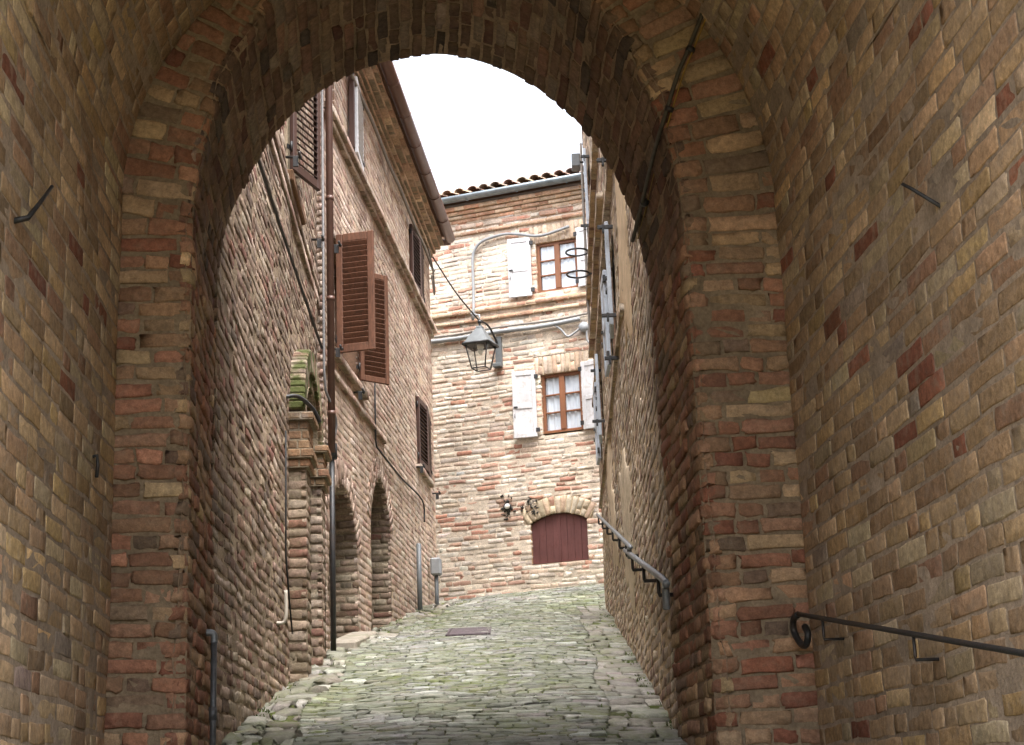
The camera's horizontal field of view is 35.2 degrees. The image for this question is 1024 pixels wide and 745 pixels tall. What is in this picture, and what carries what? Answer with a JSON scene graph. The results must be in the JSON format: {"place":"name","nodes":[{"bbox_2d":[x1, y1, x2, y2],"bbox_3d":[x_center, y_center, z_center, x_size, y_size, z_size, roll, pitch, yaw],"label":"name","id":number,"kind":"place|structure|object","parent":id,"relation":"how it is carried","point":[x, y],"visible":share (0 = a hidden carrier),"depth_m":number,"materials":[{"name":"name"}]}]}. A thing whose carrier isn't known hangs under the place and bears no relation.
{"place":"outdoors","nodes":[
{"label":"outdoors","id":0,"kind":"place"},
{"bbox_2d":[222,583,686,744],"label":"street","id":1,"kind":"structure","parent":0,"point":[531,669],"depth_m":10.69,"materials":[{"name":"grey stone"}]},
{"bbox_2d":[330,631,376,648],"bbox_3d":[-1.481,2.522,15.067,0.260,0.317,1.183,-3,-15,4],"label":"door step","id":2,"kind":"object","parent":1,"relation":"on","point":[353,640],"depth_m":14.74,"materials":[{"name":"grey stone"}]},
{"bbox_2d":[430,557,441,604],"bbox_3d":[-0.997,2.854,21.321,0.140,0.800,0.160,-3,-15,4],"label":"meter post","id":3,"kind":"object","parent":1,"relation":"on","point":[436,567],"visible":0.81,"depth_m":21.32,"materials":[{"name":"grey metal"}]},
{"bbox_2d":[254,589,673,729],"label":"weeds","id":4,"kind":"object","parent":1,"relation":"on","point":[628,661],"visible":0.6,"depth_m":10.94,"materials":[{"name":"green plant"}]},
{"bbox_2d":[445,627,491,636],"bbox_3d":[-0.422,2.572,15.932,0.434,0.195,0.893,-2,-15,0],"label":"manhole cover","id":5,"kind":"object","parent":1,"relation":"on","point":[459,631],"visible":0.78,"depth_m":15.81,"materials":[{"name":"metal"}]},
{"bbox_2d":[393,54,582,192],"label":"sky","id":6,"kind":"structure","parent":0,"point":[476,122],"materials":[{"name":"white"}]},
{"bbox_2d":[579,143,589,333],"bbox_3d":[0.953,-1.675,20.935,0.046,2.802,0.080,-2,-15,0],"label":"drainpipe","id":7,"kind":"object","parent":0,"point":[584,219],"depth_m":21.02,"materials":[{"name":"grey metal"}]},
{"bbox_3d":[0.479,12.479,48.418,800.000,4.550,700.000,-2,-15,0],"label":"ground","id":8,"kind":"structure","parent":0,"visible":0},
{"bbox_2d":[209,92,331,744],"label":"brick house","id":9,"kind":"structure","parent":8,"relation":"on","point":[265,353],"depth_m":10.79,"materials":[{"name":"brick"}]},
{"bbox_2d":[277,590,287,624],"bbox_3d":[-1.557,1.583,10.870,0.100,0.237,0.045,6,-17,-29],"label":"pipe stub","id":10,"kind":"object","parent":9,"relation":"attached to","point":[285,608],"visible":0.89,"depth_m":10.87,"materials":[{"name":"plastic"}]},
{"bbox_2d":[285,430,292,633],"bbox_3d":[-1.603,1.152,11.591,0.012,1.405,0.452,-2,-15,-2],"label":"wall cable","id":11,"kind":"object","parent":9,"relation":"attached to","point":[286,530],"depth_m":11.44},
{"bbox_2d":[257,160,322,349],"bbox_3d":[-1.665,-0.934,11.965,0.033,0.101,5.800,-2,-15,-2],"label":"wall cable","id":12,"kind":"object","parent":9,"relation":"attached to","point":[285,240],"depth_m":11.96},
{"bbox_2d":[286,111,305,224],"bbox_3d":[-1.903,-2.210,13.182,0.330,1.770,1.020,-2,-15,-2],"label":"window","id":13,"kind":"structure","parent":9,"relation":"in","point":[294,180],"depth_m":12.98,"materials":[{"name":"wood"}]},
{"bbox_2d":[286,394,321,422],"bbox_3d":[-1.557,0.265,12.094,0.063,0.164,0.411,-12,-18,32],"label":"iron hook","id":14,"kind":"object","parent":9,"relation":"attached to","point":[307,403],"visible":0.96,"depth_m":12.11,"materials":[{"name":"black metal"}]},
{"bbox_2d":[316,61,454,650],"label":"brick house","id":15,"kind":"structure","parent":8,"relation":"on","point":[380,329],"depth_m":17.99,"materials":[{"name":"brown brick"}]},
{"bbox_2d":[321,90,337,436],"bbox_3d":[-1.738,-1.265,15.206,0.073,3.958,0.359,-5,-15,11],"label":"drainpipe","id":16,"kind":"object","parent":15,"relation":"attached to","point":[323,261],"depth_m":14.95,"materials":[{"name":"brown metal"}]},
{"bbox_2d":[332,83,333,104],"bbox_3d":[-2.021,-2.990,16.088,0.435,0.910,0.563,-2,-15,0],"label":"window","id":17,"kind":"structure","parent":15,"relation":"in","point":[333,83],"depth_m":16.27,"materials":[{"name":"paint"}]},
{"bbox_2d":[334,241,357,375],"bbox_3d":[-1.900,-0.643,16.263,0.456,1.120,1.320,-3,-15,4],"label":"window","id":18,"kind":"structure","parent":15,"relation":"in","point":[350,357],"depth_m":16.80,"materials":[{"name":"brown wood"}]},
{"bbox_2d":[348,99,354,150],"bbox_3d":[-1.905,-2.662,17.424,0.447,0.960,0.722,-2,-15,0],"label":"window","id":19,"kind":"structure","parent":15,"relation":"in","point":[348,99],"depth_m":17.72,"materials":[{"name":"brown paint"}]},
{"bbox_2d":[350,74,434,271],"bbox_3d":[-1.462,-2.459,19.578,0.050,0.084,7.655,-3,-15,4],"label":"wall cable","id":20,"kind":"object","parent":15,"relation":"attached to","point":[389,164],"depth_m":19.44,"materials":[{"name":"brown plastic"}]},
{"bbox_2d":[374,383,424,521],"bbox_3d":[-1.320,0.985,19.324,0.022,1.001,3.846,-3,-15,4],"label":"wall cable","id":21,"kind":"object","parent":15,"relation":"attached to","point":[393,468],"depth_m":17.93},
{"bbox_2d":[409,233,409,269],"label":"window","id":22,"kind":"structure","parent":15,"relation":"in","point":[409,233],"depth_m":21.95,"materials":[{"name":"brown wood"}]},
{"bbox_2d":[416,543,422,610],"bbox_3d":[-1.151,2.627,20.066,0.059,1.000,0.068,-2,-15,0],"label":"standpipe","id":23,"kind":"object","parent":15,"relation":"attached to","point":[419,575],"visible":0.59,"depth_m":20.06,"materials":[{"name":"grey metal"}]},
{"bbox_2d":[415,396,424,459],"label":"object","id":24,"kind":"structure","parent":15,"relation":"in","point":[415,396],"depth_m":22.14,"materials":[{"name":"brown wood"}]},
{"bbox_2d":[428,248,435,294],"bbox_3d":[-1.140,-1.426,22.948,0.068,0.542,0.542,-2,-15,1],"label":"wall cable","id":25,"kind":"object","parent":15,"relation":"attached to","point":[433,281],"depth_m":22.98,"materials":[{"name":"white plastic"}]},
{"bbox_2d":[0,0,1023,744],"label":"vaulted passage","id":26,"kind":"object","parent":8,"relation":"on","point":[838,320],"visible":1,"depth_m":6.83,"materials":[{"name":"brick"}]},
{"bbox_2d":[14,185,53,223],"bbox_3d":[-1.598,-0.570,5.423,0.056,0.224,0.247,-6,-16,15],"label":"iron spike","id":27,"kind":"object","parent":26,"relation":"attached to","point":[28,216],"visible":0.96,"depth_m":5.36,"materials":[{"name":"black metal"}]},
{"bbox_2d":[93,454,99,477],"bbox_3d":[-1.697,0.378,6.529,0.053,0.096,0.016,-1,-15,-4],"label":"iron spike","id":28,"kind":"object","parent":26,"relation":"attached to","point":[97,466],"visible":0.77,"depth_m":6.53,"materials":[{"name":"black metal"}]},
{"bbox_2d":[206,629,217,744],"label":"standpipe","id":29,"kind":"object","parent":26,"relation":"attached to","point":[212,634],"visible":1,"depth_m":7.51,"materials":[{"name":"metal"}]},
{"bbox_2d":[631,13,705,242],"bbox_3d":[0.702,-1.337,8.199,0.320,0.953,1.320,2,-16,-17],"label":"conduit","id":30,"kind":"object","parent":26,"relation":"attached to","point":[690,50],"visible":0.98,"depth_m":7.67,"materials":[{"name":"black metal"}]},
{"bbox_2d":[790,611,1023,661],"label":"handrail","id":31,"kind":"object","parent":26,"relation":"attached to","point":[799,641],"visible":0.99,"depth_m":5.59,"materials":[{"name":"black metal"}]},
{"bbox_2d":[901,182,940,207],"bbox_3d":[1.369,-0.582,5.346,0.150,0.139,0.017,-13,-18,34],"label":"iron spike","id":32,"kind":"object","parent":26,"relation":"attached to","point":[926,197],"visible":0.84,"depth_m":5.35,"materials":[{"name":"black metal"}]},
{"bbox_2d":[429,166,603,600],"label":"brick house","id":33,"kind":"structure","parent":8,"relation":"on","point":[518,427],"depth_m":23.65,"materials":[{"name":"beige brick"}]},
{"bbox_2d":[462,313,502,371],"bbox_3d":[-0.418,-0.457,23.567,0.481,0.950,0.857,-6,-15,13],"label":"street lantern","id":34,"kind":"object","parent":33,"relation":"attached to","point":[479,339],"visible":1,"depth_m":23.40,"materials":[{"name":"grey metal"}]},
{"bbox_2d":[432,257,478,319],"bbox_3d":[-0.802,-1.199,23.250,0.905,0.804,0.022,13,-21,-44],"label":"stay wire","id":35,"kind":"object","parent":34,"relation":"attached to","point":[454,289],"visible":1,"depth_m":23.20,"materials":[{"name":"metal"}]},
{"bbox_2d":[431,317,580,343],"bbox_3d":[-0.195,-0.607,23.929,2.553,0.087,0.068,-8,-16,20],"label":"conduit","id":36,"kind":"object","parent":33,"relation":"attached to","point":[513,329],"visible":0.82,"depth_m":23.80,"materials":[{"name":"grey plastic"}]},
{"bbox_2d":[503,503,511,510],"bbox_3d":[-0.064,1.941,23.263,0.110,0.107,0.105,-8,-16,20],"label":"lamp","id":37,"kind":"object","parent":33,"relation":"attached to","point":[507,506],"visible":1,"depth_m":23.23,"materials":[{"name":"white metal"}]},
{"bbox_2d":[431,312,586,338],"bbox_3d":[-0.124,-0.681,23.930,2.702,0.060,0.036,-8,-16,20],"label":"conduit","id":38,"kind":"object","parent":33,"relation":"attached to","point":[518,324],"visible":0.75,"depth_m":23.84,"materials":[{"name":"grey plastic"}]},
{"bbox_2d":[500,494,538,519],"bbox_3d":[0.107,1.922,23.219,0.590,0.392,0.042,-8,-16,20],"label":"dried creeper","id":39,"kind":"object","parent":33,"relation":"attached to","point":[509,511],"visible":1,"depth_m":23.21,"materials":[{"name":"plant"}]},
{"bbox_2d":[471,225,569,319],"bbox_3d":[0.113,-1.508,23.983,1.593,1.330,0.154,-8,-16,20],"label":"conduit","id":40,"kind":"object","parent":33,"relation":"attached to","point":[499,235],"visible":0.98,"depth_m":24.21,"materials":[{"name":"grey plastic"}]},
{"bbox_2d":[536,237,577,292],"bbox_3d":[0.718,-1.556,24.032,0.640,0.770,0.296,-8,-16,20],"label":"window","id":41,"kind":"structure","parent":33,"relation":"in","point":[552,263],"depth_m":23.97,"materials":[{"name":"brown wood"}]},
{"bbox_2d":[541,370,583,434],"bbox_3d":[0.777,0.459,23.499,0.620,0.880,0.296,-8,-16,20],"label":"window","id":42,"kind":"structure","parent":33,"relation":"in","point":[562,411],"depth_m":23.43,"materials":[{"name":"brown wood"}]},
{"bbox_2d":[555,322,588,343],"bbox_3d":[0.913,-0.529,23.481,0.619,0.433,0.074,-7,-16,19],"label":"junction box","id":43,"kind":"object","parent":33,"relation":"attached to","point":[583,327],"visible":0.87,"depth_m":23.44,"materials":[{"name":"grey plastic"}]},
{"bbox_2d":[580,127,679,729],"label":"brick house","id":44,"kind":"structure","parent":8,"relation":"on","point":[628,442],"depth_m":12.38,"materials":[{"name":"brick"}]},
{"bbox_2d":[565,247,587,256],"bbox_3d":[0.786,-1.450,19.433,0.301,0.022,0.294,11,-20,-40],"label":"pot ring","id":45,"kind":"object","parent":44,"relation":"attached to","point":[570,249],"visible":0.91,"depth_m":19.40,"materials":[{"name":"black metal"}]},
{"bbox_2d":[571,153,582,171],"bbox_3d":[0.863,-2.713,20.801,0.192,0.180,0.202,-2,-15,0],"label":"floodlight","id":46,"kind":"object","parent":44,"relation":"attached to","point":[575,161],"visible":0.84,"depth_m":20.71,"materials":[{"name":"grey metal"}]},
{"bbox_2d":[566,270,591,278],"bbox_3d":[0.796,-1.180,19.361,0.301,0.022,0.294,11,-20,-40],"label":"pot ring","id":47,"kind":"object","parent":44,"relation":"attached to","point":[585,276],"visible":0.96,"depth_m":19.34,"materials":[{"name":"black metal"}]},
{"bbox_2d":[599,375,603,452],"bbox_3d":[1.250,0.451,18.514,0.454,0.960,0.811,-2,-15,0],"label":"window","id":48,"kind":"structure","parent":44,"relation":"in","point":[600,375],"depth_m":18.91,"materials":[{"name":"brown wood"}]},
{"bbox_2d":[611,245,615,353],"bbox_3d":[1.103,-0.625,14.172,0.455,0.960,0.861,-2,-15,0],"label":"window","id":49,"kind":"structure","parent":44,"relation":"in","point":[614,340],"depth_m":14.55,"materials":[{"name":"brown wood"}]},
{"bbox_2d":[596,513,637,558],"bbox_3d":[0.960,1.475,15.334,0.103,1.755,8.400,-3,-15,1],"label":"handrail","id":50,"kind":"object","parent":44,"relation":"attached to","point":[628,546],"visible":0.91,"depth_m":13.49,"materials":[{"name":"black metal"}]},
{"bbox_2d":[623,548,673,609],"bbox_3d":[0.821,1.202,9.783,0.104,0.953,4.370,-3,-15,1],"label":"handrail","id":51,"kind":"object","parent":44,"relation":"attached to","point":[665,594],"visible":0.98,"depth_m":8.19,"materials":[{"name":"black metal"}]}
]}

